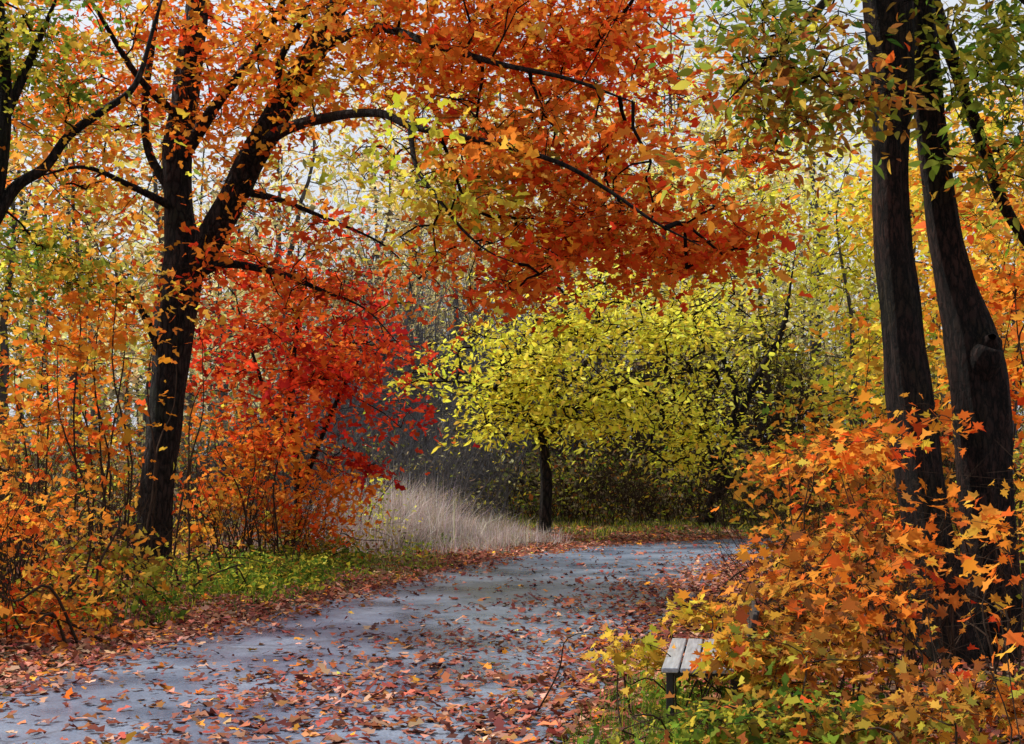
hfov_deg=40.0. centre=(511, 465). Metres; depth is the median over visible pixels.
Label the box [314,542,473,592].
grass
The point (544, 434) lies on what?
yellow maple tree
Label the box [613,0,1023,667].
black cherry tree
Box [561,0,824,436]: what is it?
yellow birch tree
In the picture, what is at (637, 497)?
bare thicket
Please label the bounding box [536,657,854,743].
grass
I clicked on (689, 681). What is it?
herb plants
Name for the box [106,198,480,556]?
red maple tree
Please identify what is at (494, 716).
fallen leaves
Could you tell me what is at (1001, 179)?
birch tree
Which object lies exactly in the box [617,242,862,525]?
leaning tree
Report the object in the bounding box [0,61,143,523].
birch tree
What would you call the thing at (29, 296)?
birch tree
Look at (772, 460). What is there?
maple sapling
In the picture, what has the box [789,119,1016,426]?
birch tree
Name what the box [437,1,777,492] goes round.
birch tree
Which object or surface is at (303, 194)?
birch tree
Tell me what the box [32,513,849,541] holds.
grass
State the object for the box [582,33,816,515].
yellow birch tree
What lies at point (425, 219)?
yellow birch tree
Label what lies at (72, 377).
birch tree
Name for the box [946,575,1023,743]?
maple sapling
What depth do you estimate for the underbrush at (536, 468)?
35.36 m
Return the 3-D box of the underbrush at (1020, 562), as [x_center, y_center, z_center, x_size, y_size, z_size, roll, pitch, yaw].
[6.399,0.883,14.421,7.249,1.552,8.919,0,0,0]
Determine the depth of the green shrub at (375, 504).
25.81 m
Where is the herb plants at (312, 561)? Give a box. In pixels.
[132,543,373,618]
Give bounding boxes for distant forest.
[0,0,1023,481]
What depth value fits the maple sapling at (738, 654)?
8.22 m
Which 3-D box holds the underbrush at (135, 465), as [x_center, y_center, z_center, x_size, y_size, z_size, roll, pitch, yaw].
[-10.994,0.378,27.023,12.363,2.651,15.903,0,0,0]
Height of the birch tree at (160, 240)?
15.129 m
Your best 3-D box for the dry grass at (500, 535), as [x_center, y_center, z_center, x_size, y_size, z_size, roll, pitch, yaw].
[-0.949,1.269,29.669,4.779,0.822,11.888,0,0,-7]
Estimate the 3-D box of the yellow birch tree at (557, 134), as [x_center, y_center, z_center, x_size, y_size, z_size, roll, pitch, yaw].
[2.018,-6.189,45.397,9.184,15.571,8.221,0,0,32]
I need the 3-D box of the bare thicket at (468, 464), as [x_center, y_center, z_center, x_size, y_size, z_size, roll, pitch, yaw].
[-4.750,-1.294,36.401,13.679,5.913,11.896,0,0,0]
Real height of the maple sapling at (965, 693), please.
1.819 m
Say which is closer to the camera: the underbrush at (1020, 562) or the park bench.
the park bench
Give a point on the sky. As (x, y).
(848, 4)
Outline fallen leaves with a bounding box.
[0,524,1023,743]
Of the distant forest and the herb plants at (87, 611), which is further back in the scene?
the distant forest
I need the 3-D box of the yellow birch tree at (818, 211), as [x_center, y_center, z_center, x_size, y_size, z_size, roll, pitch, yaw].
[9.289,-3.614,38.206,6.751,10.088,6.667,0,0,27]
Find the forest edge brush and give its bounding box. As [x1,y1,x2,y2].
[0,327,1023,498]
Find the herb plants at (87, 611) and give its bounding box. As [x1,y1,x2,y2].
[0,560,229,647]
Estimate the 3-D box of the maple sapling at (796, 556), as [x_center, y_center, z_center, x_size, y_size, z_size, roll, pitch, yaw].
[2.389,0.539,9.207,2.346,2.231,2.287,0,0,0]
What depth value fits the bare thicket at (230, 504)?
22.81 m
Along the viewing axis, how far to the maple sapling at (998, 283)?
12.63 m
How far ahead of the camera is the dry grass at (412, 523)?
27.08 m
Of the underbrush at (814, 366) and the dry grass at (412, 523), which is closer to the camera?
the dry grass at (412, 523)
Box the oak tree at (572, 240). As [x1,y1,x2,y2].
[0,0,841,567]
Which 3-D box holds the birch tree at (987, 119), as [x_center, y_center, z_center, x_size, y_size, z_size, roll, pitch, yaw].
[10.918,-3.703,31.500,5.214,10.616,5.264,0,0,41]
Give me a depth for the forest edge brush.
56.27 m
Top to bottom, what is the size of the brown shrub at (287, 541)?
1.403 m
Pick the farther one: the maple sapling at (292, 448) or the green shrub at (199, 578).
the maple sapling at (292, 448)
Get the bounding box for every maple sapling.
[0,215,246,591]
[0,440,217,665]
[135,385,390,562]
[535,551,952,726]
[692,407,1013,643]
[698,389,1023,697]
[713,256,1023,586]
[785,455,1023,743]
[885,71,1023,544]
[921,221,1023,585]
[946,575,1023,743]
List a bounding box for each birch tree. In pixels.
[0,56,207,516]
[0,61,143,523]
[0,136,85,464]
[58,22,307,490]
[193,54,447,497]
[262,125,472,494]
[296,0,546,487]
[357,109,558,498]
[414,50,722,471]
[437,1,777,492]
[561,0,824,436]
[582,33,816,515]
[640,121,871,512]
[698,17,914,418]
[739,132,974,515]
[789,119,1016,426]
[909,69,1023,474]
[963,31,1023,300]
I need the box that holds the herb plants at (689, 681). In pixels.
[565,665,951,743]
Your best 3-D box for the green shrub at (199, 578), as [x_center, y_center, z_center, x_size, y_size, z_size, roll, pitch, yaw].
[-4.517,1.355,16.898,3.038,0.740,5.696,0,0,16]
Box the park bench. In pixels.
[662,593,759,728]
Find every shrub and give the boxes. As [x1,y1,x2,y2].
[1,542,320,614]
[172,502,427,566]
[344,474,425,548]
[622,661,1006,743]
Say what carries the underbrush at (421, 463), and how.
on the ground at (608, 681)
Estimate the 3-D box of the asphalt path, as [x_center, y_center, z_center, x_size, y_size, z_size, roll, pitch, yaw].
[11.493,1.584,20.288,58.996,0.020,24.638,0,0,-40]
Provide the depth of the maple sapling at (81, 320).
16.68 m
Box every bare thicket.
[0,300,203,638]
[0,355,437,565]
[89,323,578,526]
[193,120,751,518]
[438,230,1023,522]
[477,410,1023,529]
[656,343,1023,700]
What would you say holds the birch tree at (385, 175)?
on the ground at (608, 681)
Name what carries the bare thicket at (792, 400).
on the ground at (608, 681)
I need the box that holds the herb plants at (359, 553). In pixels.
[146,528,457,570]
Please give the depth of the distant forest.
74.12 m
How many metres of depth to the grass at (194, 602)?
16.46 m
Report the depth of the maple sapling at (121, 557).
13.26 m
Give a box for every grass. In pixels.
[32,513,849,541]
[83,555,363,629]
[218,462,531,556]
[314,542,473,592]
[406,501,594,554]
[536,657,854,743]
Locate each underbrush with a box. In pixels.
[0,411,532,525]
[0,416,278,571]
[492,436,1023,527]
[493,338,1023,513]
[761,494,1023,644]
[950,430,1023,538]
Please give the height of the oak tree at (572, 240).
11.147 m
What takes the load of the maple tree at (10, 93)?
on the ground at (608, 681)
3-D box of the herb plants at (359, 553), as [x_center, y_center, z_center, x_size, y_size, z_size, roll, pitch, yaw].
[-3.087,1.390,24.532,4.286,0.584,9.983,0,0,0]
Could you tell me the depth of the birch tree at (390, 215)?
42.07 m
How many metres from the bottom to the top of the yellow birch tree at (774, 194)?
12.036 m
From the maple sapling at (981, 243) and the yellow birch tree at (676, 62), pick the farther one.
the yellow birch tree at (676, 62)
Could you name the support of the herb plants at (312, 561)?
on the ground at (608, 681)
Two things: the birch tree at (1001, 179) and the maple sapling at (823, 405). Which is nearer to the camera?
the maple sapling at (823, 405)
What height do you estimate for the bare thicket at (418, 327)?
13.480 m
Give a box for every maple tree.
[0,0,191,367]
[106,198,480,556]
[363,237,817,533]
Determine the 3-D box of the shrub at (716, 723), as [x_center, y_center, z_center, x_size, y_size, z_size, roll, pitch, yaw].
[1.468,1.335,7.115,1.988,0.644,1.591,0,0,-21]
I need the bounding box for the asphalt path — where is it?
[0,538,896,743]
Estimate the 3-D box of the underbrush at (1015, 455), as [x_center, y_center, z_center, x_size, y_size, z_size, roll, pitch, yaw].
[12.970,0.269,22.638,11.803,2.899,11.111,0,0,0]
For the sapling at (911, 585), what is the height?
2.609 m
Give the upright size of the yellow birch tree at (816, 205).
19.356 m
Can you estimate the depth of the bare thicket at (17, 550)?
15.15 m
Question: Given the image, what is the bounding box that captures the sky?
[0,0,1023,454]
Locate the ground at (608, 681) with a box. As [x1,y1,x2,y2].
[0,455,1023,743]

